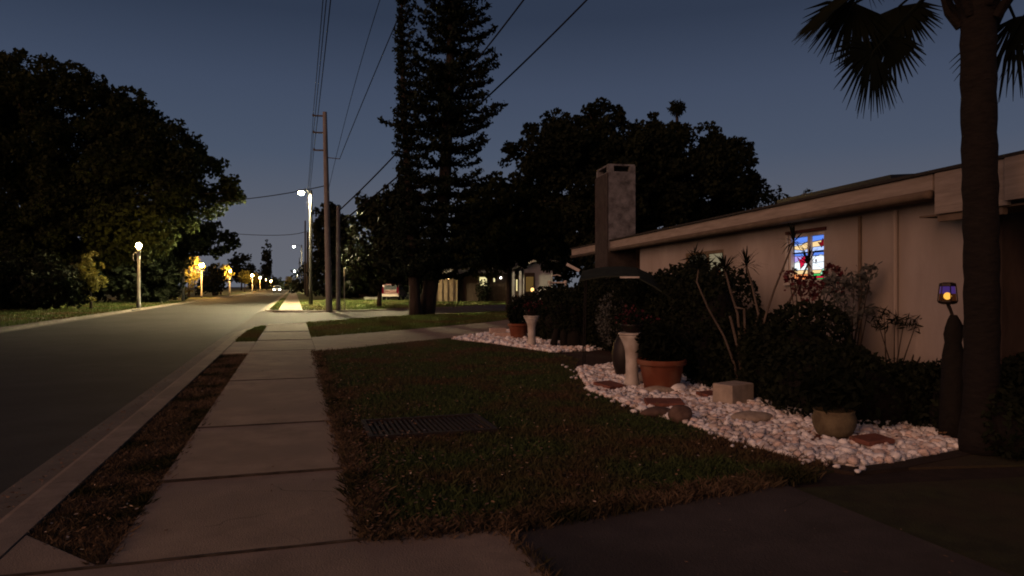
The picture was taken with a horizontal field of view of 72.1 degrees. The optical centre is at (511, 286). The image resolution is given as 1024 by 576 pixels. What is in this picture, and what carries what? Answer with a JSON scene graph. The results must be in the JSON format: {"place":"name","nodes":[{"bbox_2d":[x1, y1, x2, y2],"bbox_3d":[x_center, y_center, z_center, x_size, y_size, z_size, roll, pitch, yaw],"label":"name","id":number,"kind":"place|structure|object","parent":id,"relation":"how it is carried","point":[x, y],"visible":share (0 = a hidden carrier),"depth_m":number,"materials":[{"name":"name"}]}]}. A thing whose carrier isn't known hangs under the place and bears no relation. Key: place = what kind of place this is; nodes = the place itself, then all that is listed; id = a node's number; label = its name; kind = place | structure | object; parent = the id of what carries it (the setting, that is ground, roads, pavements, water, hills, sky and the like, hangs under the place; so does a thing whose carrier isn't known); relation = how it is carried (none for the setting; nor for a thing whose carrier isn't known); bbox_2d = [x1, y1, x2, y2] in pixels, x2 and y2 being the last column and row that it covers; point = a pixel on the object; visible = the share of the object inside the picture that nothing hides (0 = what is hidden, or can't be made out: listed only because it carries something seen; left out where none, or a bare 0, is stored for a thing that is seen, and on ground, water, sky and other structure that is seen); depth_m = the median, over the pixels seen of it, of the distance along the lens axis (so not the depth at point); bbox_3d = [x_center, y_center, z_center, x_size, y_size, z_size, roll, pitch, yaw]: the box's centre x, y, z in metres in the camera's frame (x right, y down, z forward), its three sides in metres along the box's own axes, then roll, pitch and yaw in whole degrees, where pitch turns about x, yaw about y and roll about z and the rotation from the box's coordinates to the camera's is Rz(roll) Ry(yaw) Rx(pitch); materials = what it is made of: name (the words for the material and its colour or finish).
{"place":"outdoors","nodes":[
{"label":"outdoors","id":0,"kind":"place"},
{"bbox_2d":[0,301,182,326],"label":"opposite grass","id":1,"kind":"structure","parent":0,"point":[65,310],"depth_m":41.28,"materials":[{"name":"green plant"}]},
{"bbox_2d":[0,326,266,574],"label":"sidewalk apron","id":2,"kind":"object","parent":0,"point":[26,553],"visible":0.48,"depth_m":3.89,"materials":[{"name":"concrete"}]},
{"bbox_2d":[0,288,271,326],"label":"grass","id":3,"kind":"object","parent":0,"point":[234,291],"depth_m":95.90,"materials":[{"name":"green plant"}]},
{"bbox_2d":[0,246,91,310],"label":"bush","id":4,"kind":"object","parent":3,"relation":"on","point":[27,283],"visible":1,"depth_m":43.79,"materials":[{"name":"green plant"}]},
{"bbox_2d":[70,251,108,308],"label":"lit shrub","id":5,"kind":"object","parent":3,"relation":"on","point":[91,279],"visible":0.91,"depth_m":46.49,"materials":[{"name":"green plant"}]},
{"bbox_2d":[23,244,173,302],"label":"broadleaf tree","id":6,"kind":"object","parent":3,"relation":"on","point":[120,283],"visible":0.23,"depth_m":62.51,"materials":[{"name":"green plant"}]},
{"bbox_2d":[0,47,246,299],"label":"oak tree","id":7,"kind":"object","parent":3,"relation":"on","point":[62,187],"visible":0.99,"depth_m":51.49,"materials":[{"name":"green plant"}]},
{"bbox_2d":[0,290,266,330],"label":"kerb","id":8,"kind":"structure","parent":3,"relation":"on","point":[49,322],"depth_m":34.93,"materials":[{"name":"concrete"}]},
{"bbox_2d":[133,241,141,307],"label":"street lamp","id":9,"kind":"object","parent":3,"relation":"on","point":[138,246],"visible":1,"depth_m":48.92,"materials":[{"name":"grey metal"}]},
{"bbox_2d":[111,220,240,300],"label":"broadleaf tree","id":10,"kind":"object","parent":3,"relation":"on","point":[174,264],"visible":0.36,"depth_m":70.22,"materials":[{"name":"green plant"}]},
{"bbox_2d":[180,256,205,297],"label":"street tree","id":11,"kind":"object","parent":3,"relation":"on","point":[191,274],"visible":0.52,"depth_m":94.77,"materials":[{"name":"green plant"}]},
{"bbox_2d":[195,263,231,295],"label":"broadleaf tree","id":12,"kind":"object","parent":3,"relation":"on","point":[213,280],"visible":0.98,"depth_m":116.71,"materials":[{"name":"green plant"}]},
{"bbox_2d":[227,251,255,289],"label":"round tree","id":13,"kind":"object","parent":3,"relation":"on","point":[235,262],"visible":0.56,"depth_m":268.04,"materials":[{"name":"green plant"}]},
{"bbox_2d":[237,270,250,291],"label":"street tree","id":14,"kind":"object","parent":3,"relation":"on","point":[244,277],"visible":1,"depth_m":189.01,"materials":[{"name":"green plant"}]},
{"bbox_2d":[247,267,283,288],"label":"broadleaf tree","id":15,"kind":"object","parent":3,"relation":"on","point":[262,285],"visible":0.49,"depth_m":397.76,"materials":[{"name":"green plant"}]},
{"bbox_2d":[260,239,272,289],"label":"cypress tree","id":16,"kind":"object","parent":3,"relation":"on","point":[266,257],"visible":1,"depth_m":289.36,"materials":[{"name":"green plant"}]},
{"bbox_2d":[0,289,287,493],"bbox_3d":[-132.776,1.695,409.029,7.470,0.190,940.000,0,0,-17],"label":"road","id":17,"kind":"structure","parent":0,"point":[64,385],"depth_m":14.42,"materials":[{"name":"grey asphalt"}]},
{"bbox_2d":[0,290,267,332],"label":"gutter","id":18,"kind":"object","parent":17,"relation":"on","point":[96,317],"visible":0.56,"depth_m":33.97,"materials":[{"name":"concrete"}]},
{"bbox_2d":[43,355,244,554],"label":"verge","id":19,"kind":"structure","parent":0,"point":[148,447],"depth_m":6.64,"materials":[{"name":"plant"}]},
{"bbox_2d":[19,349,826,575],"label":"dry grass","id":20,"kind":"structure","parent":19,"relation":"on","point":[112,532],"depth_m":5.02,"materials":[{"name":"brown plant"}]},
{"bbox_2d":[0,323,552,575],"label":"sidewalk","id":21,"kind":"structure","parent":0,"point":[197,517],"depth_m":4.73,"materials":[{"name":"concrete"}]},
{"bbox_2d":[272,293,302,311],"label":"sidewalk","id":22,"kind":"structure","parent":0,"point":[291,302],"depth_m":58.09,"materials":[{"name":"concrete"}]},
{"bbox_2d":[225,307,505,335],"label":"side road","id":23,"kind":"structure","parent":0,"point":[259,318],"depth_m":38.80,"materials":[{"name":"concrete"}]},
{"bbox_2d":[389,0,463,314],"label":"norfolk pine","id":24,"kind":"object","parent":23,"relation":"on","point":[406,182],"visible":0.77,"depth_m":37.19,"materials":[{"name":"green plant"}]},
{"bbox_2d":[369,0,508,313],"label":"norfolk pine","id":25,"kind":"object","parent":23,"relation":"on","point":[451,17],"visible":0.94,"depth_m":37.51,"materials":[{"name":"green plant"}]},
{"bbox_2d":[445,171,584,309],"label":"broadleaf tree","id":26,"kind":"object","parent":23,"relation":"on","point":[519,225],"visible":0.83,"depth_m":45.82,"materials":[{"name":"green plant"}]},
{"bbox_2d":[270,289,505,312],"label":"lawn","id":27,"kind":"structure","parent":0,"point":[301,296],"depth_m":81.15,"materials":[{"name":"green plant"}]},
{"bbox_2d":[285,261,322,292],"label":"broadleaf tree","id":28,"kind":"object","parent":27,"relation":"on","point":[299,286],"visible":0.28,"depth_m":149.00,"materials":[{"name":"green plant"}]},
{"bbox_2d":[304,221,305,294],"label":"utility pole","id":29,"kind":"object","parent":27,"relation":"on","point":[304,258],"visible":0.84,"depth_m":121.89,"materials":[{"name":"brown wood"}]},
{"bbox_2d":[306,232,308,296],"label":"utility pole","id":30,"kind":"object","parent":27,"relation":"on","point":[307,277],"visible":0.87,"depth_m":103.88,"materials":[{"name":"brown wood"}]},
{"bbox_2d":[309,190,312,304],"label":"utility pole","id":31,"kind":"object","parent":27,"relation":"on","point":[310,255],"visible":0.94,"depth_m":57.38,"materials":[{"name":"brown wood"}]},
{"bbox_2d":[305,201,356,298],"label":"broadleaf tree","id":32,"kind":"object","parent":27,"relation":"on","point":[319,244],"visible":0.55,"depth_m":85.95,"materials":[{"name":"green plant"}]},
{"bbox_2d":[336,205,340,309],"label":"utility pole","id":33,"kind":"object","parent":27,"relation":"on","point":[338,272],"visible":1,"depth_m":44.30,"materials":[{"name":"brown wood"}]},
{"bbox_2d":[339,0,523,210],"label":"power line","id":34,"kind":"object","parent":33,"relation":"attached to","point":[499,31],"visible":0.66,"depth_m":37.21,"materials":[{"name":"black rubber"}]},
{"bbox_2d":[340,0,586,223],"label":"power line","id":35,"kind":"object","parent":33,"relation":"attached to","point":[540,46],"visible":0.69,"depth_m":41.04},
{"bbox_2d":[335,180,420,305],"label":"broadleaf tree","id":36,"kind":"object","parent":27,"relation":"on","point":[377,211],"visible":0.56,"depth_m":51.18,"materials":[{"name":"green plant"}]},
{"bbox_2d":[264,291,505,311],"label":"kerb","id":37,"kind":"structure","parent":27,"relation":"on","point":[268,309],"depth_m":46.11,"materials":[{"name":"concrete"}]},
{"bbox_2d":[312,111,339,311],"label":"utility pole","id":38,"kind":"object","parent":37,"relation":"on","point":[328,286],"visible":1,"depth_m":43.46,"materials":[{"name":"brown wood"}]},
{"bbox_2d":[340,0,405,157],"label":"power line","id":39,"kind":"object","parent":38,"relation":"attached to","point":[374,73],"visible":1,"depth_m":31.85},
{"bbox_2d":[382,284,404,299],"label":"parked car","id":40,"kind":"object","parent":27,"relation":"on","point":[388,291],"visible":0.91,"depth_m":74.99,"materials":[{"name":"paint"}]},
{"bbox_2d":[342,238,458,297],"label":"broadleaf tree","id":41,"kind":"object","parent":27,"relation":"on","point":[365,288],"visible":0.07,"depth_m":90.73,"materials":[{"name":"green plant"}]},
{"bbox_2d":[436,263,522,301],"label":"house","id":42,"kind":"structure","parent":27,"relation":"on","point":[458,289],"depth_m":70.00,"materials":[{"name":"beige paint"}]},
{"bbox_2d":[475,279,491,300],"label":"bush","id":43,"kind":"object","parent":27,"relation":"on","point":[486,290],"visible":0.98,"depth_m":68.86,"materials":[{"name":"green plant"}]},
{"bbox_2d":[511,259,558,302],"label":"house","id":44,"kind":"structure","parent":27,"relation":"on","point":[535,276],"depth_m":62.00,"materials":[{"name":"white paint"}]},
{"bbox_2d":[525,273,534,299],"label":"door","id":45,"kind":"structure","parent":44,"relation":"in","point":[529,277],"depth_m":61.90,"materials":[{"name":"yellow wood"}]},
{"bbox_2d":[523,242,594,289],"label":"broadleaf tree","id":46,"kind":"object","parent":27,"relation":"on","point":[566,273],"visible":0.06,"depth_m":88.74,"materials":[{"name":"green plant"}]},
{"bbox_2d":[307,313,507,336],"bbox_3d":[-3.311,1.581,32.721,6.842,0.138,23.784,0,0,25],"label":"lawn patch","id":47,"kind":"object","parent":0,"point":[379,328],"visible":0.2,"depth_m":25.28,"materials":[{"name":"green plant"}]},
{"bbox_2d":[235,311,508,341],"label":"corner grass","id":48,"kind":"structure","parent":47,"relation":"on","point":[397,322],"depth_m":28.16,"materials":[{"name":"green plant"}]},
{"bbox_2d":[311,319,522,350],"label":"path","id":49,"kind":"structure","parent":0,"point":[336,342],"depth_m":21.11,"materials":[{"name":"concrete"}]},
{"bbox_2d":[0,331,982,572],"bbox_3d":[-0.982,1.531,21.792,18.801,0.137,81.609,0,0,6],"label":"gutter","id":50,"kind":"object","parent":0,"point":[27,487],"depth_m":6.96,"materials":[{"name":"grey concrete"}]},
{"bbox_2d":[0,311,499,558],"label":"kerb","id":51,"kind":"structure","parent":50,"relation":"on","point":[29,512],"depth_m":5.83,"materials":[{"name":"concrete"}]},
{"bbox_2d":[0,0,1023,286],"label":"sky","id":52,"kind":"structure","parent":0,"point":[240,75],"materials":[{"name":"blue"}]},
{"bbox_2d":[448,331,604,353],"bbox_3d":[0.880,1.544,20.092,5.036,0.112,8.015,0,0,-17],"label":"stone bed","id":53,"kind":"object","parent":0,"point":[529,348],"visible":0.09,"depth_m":16.88,"materials":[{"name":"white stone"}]},
{"bbox_2d":[508,323,527,337],"bbox_3d":[0.182,1.275,20.000,0.612,0.450,0.612,0,0,-17],"label":"terracotta pot","id":54,"kind":"object","parent":53,"relation":"on","point":[518,330],"visible":0.68,"depth_m":19.79,"materials":[{"name":"ceramic"}]},
{"bbox_2d":[505,294,528,323],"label":"potted plant","id":55,"kind":"object","parent":54,"relation":"on","point":[513,315],"visible":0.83,"depth_m":19.88,"materials":[{"name":"green plant"}]},
{"bbox_2d":[524,315,539,345],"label":"flared column","id":56,"kind":"structure","parent":53,"relation":"on","point":[531,321],"depth_m":17.28,"materials":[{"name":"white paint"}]},
{"bbox_2d":[514,299,547,317],"bbox_3d":[0.473,0.546,17.419,0.839,0.493,0.764,0,0,20],"label":"flower bowl","id":57,"kind":"object","parent":56,"relation":"on","point":[531,307],"visible":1,"depth_m":17.27,"materials":[{"name":"red plant"}]},
{"bbox_2d":[523,283,583,339],"bbox_3d":[1.361,0.792,19.596,1.281,1.802,3.344,0,0,-32],"label":"round bush","id":58,"kind":"object","parent":53,"relation":"on","point":[537,295],"visible":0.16,"depth_m":19.83,"materials":[{"name":"green plant"}]},
{"bbox_2d":[537,288,583,339],"bbox_3d":[2.226,0.853,18.299,1.456,1.626,3.968,0,0,-38],"label":"shrub border","id":59,"kind":"object","parent":53,"relation":"on","point":[548,326],"visible":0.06,"depth_m":19.04,"materials":[{"name":"green plant"}]},
{"bbox_2d":[546,297,594,345],"bbox_3d":[1.491,0.913,17.358,1.326,1.326,0.678,0,0,3],"label":"gnarled shrub","id":60,"kind":"object","parent":53,"relation":"on","point":[569,326],"visible":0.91,"depth_m":17.26,"materials":[{"name":"green plant"}]},
{"bbox_2d":[451,329,957,472],"bbox_3d":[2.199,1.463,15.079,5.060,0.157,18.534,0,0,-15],"label":"gravel","id":61,"kind":"structure","parent":53,"relation":"on","point":[905,431],"depth_m":8.37,"materials":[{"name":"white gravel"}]},
{"bbox_2d":[612,332,625,374],"bbox_3d":[1.888,1.135,11.786,0.440,0.730,0.437,0,0,-17],"label":"garden jar","id":62,"kind":"object","parent":61,"relation":"on","point":[618,357],"visible":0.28,"depth_m":11.64,"materials":[{"name":"brown ceramic"}]},
{"bbox_2d":[644,398,684,406],"bbox_3d":[1.875,1.430,8.684,0.460,0.068,0.301,0,0,3],"label":"clay paver","id":63,"kind":"object","parent":61,"relation":"on","point":[665,402],"visible":0.87,"depth_m":8.63,"materials":[{"name":"red brick"}]},
{"bbox_2d":[668,405,691,422],"bbox_3d":[1.863,1.430,7.814,0.267,0.233,0.265,0,0,-17],"label":"rock","id":64,"kind":"object","parent":61,"relation":"on","point":[678,413],"visible":0.8,"depth_m":7.72,"materials":[{"name":"brown stone"}]},
{"bbox_2d":[713,380,753,403],"bbox_3d":[2.872,1.361,8.858,0.620,0.283,0.500,0,0,-32],"label":"block planter","id":65,"kind":"object","parent":61,"relation":"on","point":[732,392],"visible":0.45,"depth_m":8.78,"materials":[{"name":"grey concrete"}]},
{"bbox_2d":[849,433,894,446],"bbox_3d":[3.358,1.430,6.567,0.340,0.061,0.222,0,0,-23],"label":"clay paver","id":66,"kind":"object","parent":61,"relation":"on","point":[870,439],"visible":0.98,"depth_m":6.52,"materials":[{"name":"red brick"}]},
{"bbox_2d":[554,350,611,367],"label":"mulch path","id":67,"kind":"structure","parent":0,"point":[592,358],"depth_m":14.79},
{"bbox_2d":[594,290,624,345],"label":"grey bush","id":68,"kind":"object","parent":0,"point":[605,329],"visible":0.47,"depth_m":15.21,"materials":[{"name":"green plant"}]},
{"bbox_2d":[313,328,1023,538],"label":"lawn","id":69,"kind":"structure","parent":0,"point":[977,461],"depth_m":6.81,"materials":[{"name":"green plant"}]},
{"bbox_2d":[31,339,805,562],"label":"fallen leaves","id":70,"kind":"object","parent":69,"relation":"on","point":[473,491],"visible":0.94,"depth_m":6.20,"materials":[{"name":"brown plant"}]},
{"bbox_2d":[28,352,819,549],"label":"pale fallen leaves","id":71,"kind":"object","parent":69,"relation":"on","point":[421,458],"visible":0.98,"depth_m":5.91,"materials":[{"name":"brown plant"}]},
{"bbox_2d":[361,413,497,440],"bbox_3d":[-0.899,1.501,7.468,1.310,0.088,0.910,0,0,-17],"label":"drain grate","id":72,"kind":"object","parent":69,"relation":"on","point":[452,424],"visible":0.88,"depth_m":7.45,"materials":[{"name":"black metal"}]},
{"bbox_2d":[677,222,828,378],"bbox_3d":[3.396,0.258,9.894,2.266,2.346,0.756,0,0,-8],"label":"dracaena","id":73,"kind":"object","parent":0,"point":[747,260],"visible":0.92,"depth_m":9.86,"materials":[{"name":"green plant"}]},
{"bbox_2d":[513,484,1011,575],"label":"driveway","id":74,"kind":"structure","parent":0,"point":[754,539],"depth_m":4.12,"materials":[{"name":"grey concrete"}]},
{"bbox_2d":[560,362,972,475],"bbox_3d":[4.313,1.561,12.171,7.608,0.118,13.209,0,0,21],"label":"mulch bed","id":75,"kind":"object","parent":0,"point":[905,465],"visible":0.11,"depth_m":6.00,"materials":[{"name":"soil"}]},
{"bbox_2d":[569,262,762,375],"bbox_3d":[2.790,0.652,14.839,1.540,2.202,8.681,0,0,-11],"label":"hedge","id":76,"kind":"object","parent":75,"relation":"on","point":[684,292],"visible":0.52,"depth_m":12.12,"materials":[{"name":"green plant"}]},
{"bbox_2d":[644,297,878,391],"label":"garden shrubs","id":77,"kind":"object","parent":75,"relation":"on","point":[810,330],"visible":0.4,"depth_m":9.45,"materials":[{"name":"green plant"}]},
{"bbox_2d":[779,263,845,333],"bbox_3d":[4.043,0.588,9.632,0.826,1.831,0.685,0,0,-17],"label":"bougainvillea","id":78,"kind":"object","parent":75,"relation":"on","point":[814,295],"visible":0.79,"depth_m":9.53,"materials":[{"name":"green plant"}]},
{"bbox_2d":[813,261,882,345],"bbox_3d":[4.389,0.588,9.196,0.821,1.829,0.642,0,0,4],"label":"pale shrub","id":79,"kind":"object","parent":75,"relation":"on","point":[845,282],"visible":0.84,"depth_m":9.08,"materials":[{"name":"green plant"}]},
{"bbox_2d":[866,306,922,363],"bbox_3d":[4.852,0.865,8.672,0.878,1.281,0.422,0,0,6],"label":"wispy plant","id":80,"kind":"object","parent":75,"relation":"on","point":[896,322],"visible":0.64,"depth_m":8.62,"materials":[{"name":"green plant"}]},
{"bbox_2d":[793,0,1023,455],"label":"palm tree","id":81,"kind":"object","parent":75,"relation":"on","point":[975,22],"visible":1,"depth_m":6.31,"materials":[{"name":"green plant"}]},
{"bbox_2d":[867,352,1023,460],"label":"ground shrubs","id":82,"kind":"object","parent":75,"relation":"on","point":[1008,412],"visible":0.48,"depth_m":6.99,"materials":[{"name":"green plant"}]},
{"bbox_2d":[591,385,957,466],"bbox_3d":[2.635,1.544,10.132,3.059,0.112,8.532,0,0,-6],"label":"stone bed","id":83,"kind":"object","parent":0,"point":[906,458],"visible":0.14,"depth_m":6.15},
{"bbox_2d":[593,380,625,388],"bbox_3d":[1.419,1.430,10.233,0.320,0.072,0.361,0,0,-34],"label":"clay paver","id":84,"kind":"object","parent":83,"relation":"on","point":[611,384],"visible":1,"depth_m":10.17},
{"bbox_2d":[566,263,673,364],"bbox_3d":[2.032,0.539,12.999,1.996,1.924,1.275,0,0,9],"label":"garden canopy","id":85,"kind":"object","parent":83,"relation":"on","point":[620,272],"visible":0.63,"depth_m":12.85,"materials":[{"name":"green fabric"}]},
{"bbox_2d":[618,332,641,385],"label":"flared column","id":86,"kind":"structure","parent":83,"relation":"on","point":[630,344],"depth_m":10.30,"materials":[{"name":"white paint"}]},
{"bbox_2d":[602,302,659,332],"bbox_3d":[1.782,0.485,10.438,0.805,0.526,0.952,0,0,19],"label":"flower bowl","id":87,"kind":"object","parent":86,"relation":"on","point":[628,324],"visible":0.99,"depth_m":10.30,"materials":[{"name":"red plant"}]},
{"bbox_2d":[640,406,669,417],"bbox_3d":[1.674,1.459,8.148,0.434,0.132,0.226,0,0,-17],"label":"rock","id":88,"kind":"object","parent":83,"relation":"on","point":[655,411],"visible":0.68,"depth_m":8.05,"materials":[{"name":"brown stone"}]},
{"bbox_2d":[637,357,686,387],"bbox_3d":[2.141,1.270,10.076,0.704,0.460,0.704,0,0,-17],"label":"terracotta pot","id":89,"kind":"object","parent":83,"relation":"on","point":[663,373],"visible":0.77,"depth_m":9.82,"materials":[{"name":"ceramic"}]},
{"bbox_2d":[635,319,688,360],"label":"potted plant","id":90,"kind":"object","parent":89,"relation":"on","point":[655,342],"visible":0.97,"depth_m":9.92,"materials":[{"name":"green plant"}]},
{"bbox_2d":[679,243,714,269],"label":"plant","id":91,"kind":"object","parent":83,"relation":"on","point":[700,258],"depth_m":13.06,"materials":[{"name":"green plant"}]},
{"bbox_2d":[731,411,772,422],"bbox_3d":[2.675,1.456,7.812,0.521,0.140,0.348,0,0,-17],"label":"rock","id":92,"kind":"object","parent":83,"relation":"on","point":[755,416],"visible":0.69,"depth_m":7.70,"materials":[{"name":"beige stone"}]},
{"bbox_2d":[689,327,934,428],"bbox_3d":[3.628,1.094,9.298,1.524,1.024,4.286,0,0,-8],"label":"hedge","id":93,"kind":"object","parent":83,"relation":"on","point":[886,404],"visible":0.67,"depth_m":8.07,"materials":[{"name":"green plant"}]},
{"bbox_2d":[807,406,858,443],"bbox_3d":[3.191,1.357,6.889,0.640,0.285,0.635,0,0,0],"label":"stone planter","id":94,"kind":"object","parent":83,"relation":"on","point":[839,424],"visible":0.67,"depth_m":6.78,"materials":[{"name":"beige stone"}]},
{"bbox_2d":[796,360,879,413],"bbox_3d":[3.167,0.970,6.904,0.744,0.540,0.717,0,0,-17],"label":"plant","id":95,"kind":"object","parent":94,"relation":"in","point":[835,388],"visible":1,"depth_m":6.78,"materials":[{"name":"green plant"}]},
{"bbox_2d":[938,315,962,437],"bbox_3d":[4.329,0.890,6.898,0.263,1.220,0.260,0,0,-17],"label":"tree stump","id":96,"kind":"object","parent":83,"relation":"on","point":[951,393],"visible":0.78,"depth_m":6.83,"materials":[{"name":"brown wood"}]},
{"bbox_2d":[937,282,957,314],"bbox_3d":[4.269,0.142,6.900,0.183,0.365,0.160,0,0,-17],"label":"lantern","id":97,"kind":"object","parent":96,"relation":"on","point":[948,294],"visible":1,"depth_m":6.85,"materials":[{"name":"blue metal"}]},
{"bbox_2d":[796,477,1023,575],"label":"driveway","id":98,"kind":"structure","parent":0,"point":[978,520],"depth_m":4.75,"materials":[{"name":"grey concrete"}]},
{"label":"back yard","id":99,"kind":"structure","parent":0,"visible":0},
{"bbox_2d":[498,97,772,258],"bbox_3d":[6.955,-4.416,38.751,15.411,12.072,10.537,0,0,4],"label":"oak tree","id":100,"kind":"object","parent":99,"relation":"on","point":[577,150],"visible":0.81,"depth_m":36.57,"materials":[{"name":"green plant"}]},
{"bbox_2d":[666,99,686,121],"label":"tall palm","id":101,"kind":"object","parent":99,"relation":"on","point":[676,110],"visible":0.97,"depth_m":57.80,"materials":[{"name":"green plant"}]},
{"bbox_2d":[756,185,789,206],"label":"broadleaf tree","id":102,"kind":"object","parent":99,"relation":"on","point":[774,200],"visible":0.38,"depth_m":43.88,"materials":[{"name":"green plant"}]},
{"bbox_2d":[570,150,1023,378],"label":"house","id":103,"kind":"structure","parent":99,"relation":"on","point":[906,229],"depth_m":9.34,"materials":[{"name":"beige paint"}]},
{"bbox_2d":[686,249,723,275],"bbox_3d":[4.002,-0.335,14.537,0.080,0.770,1.810,0,0,-9],"label":"window","id":104,"kind":"structure","parent":103,"relation":"in","point":[708,253],"depth_m":14.19,"materials":[{"name":"white glass"}]},
{"bbox_2d":[783,226,826,285],"bbox_3d":[4.582,-0.447,10.938,0.180,0.875,1.100,0,0,-9],"label":"stained window","id":105,"kind":"structure","parent":103,"relation":"in","point":[816,239],"depth_m":10.89,"materials":[{"name":"multicoloured glass"}]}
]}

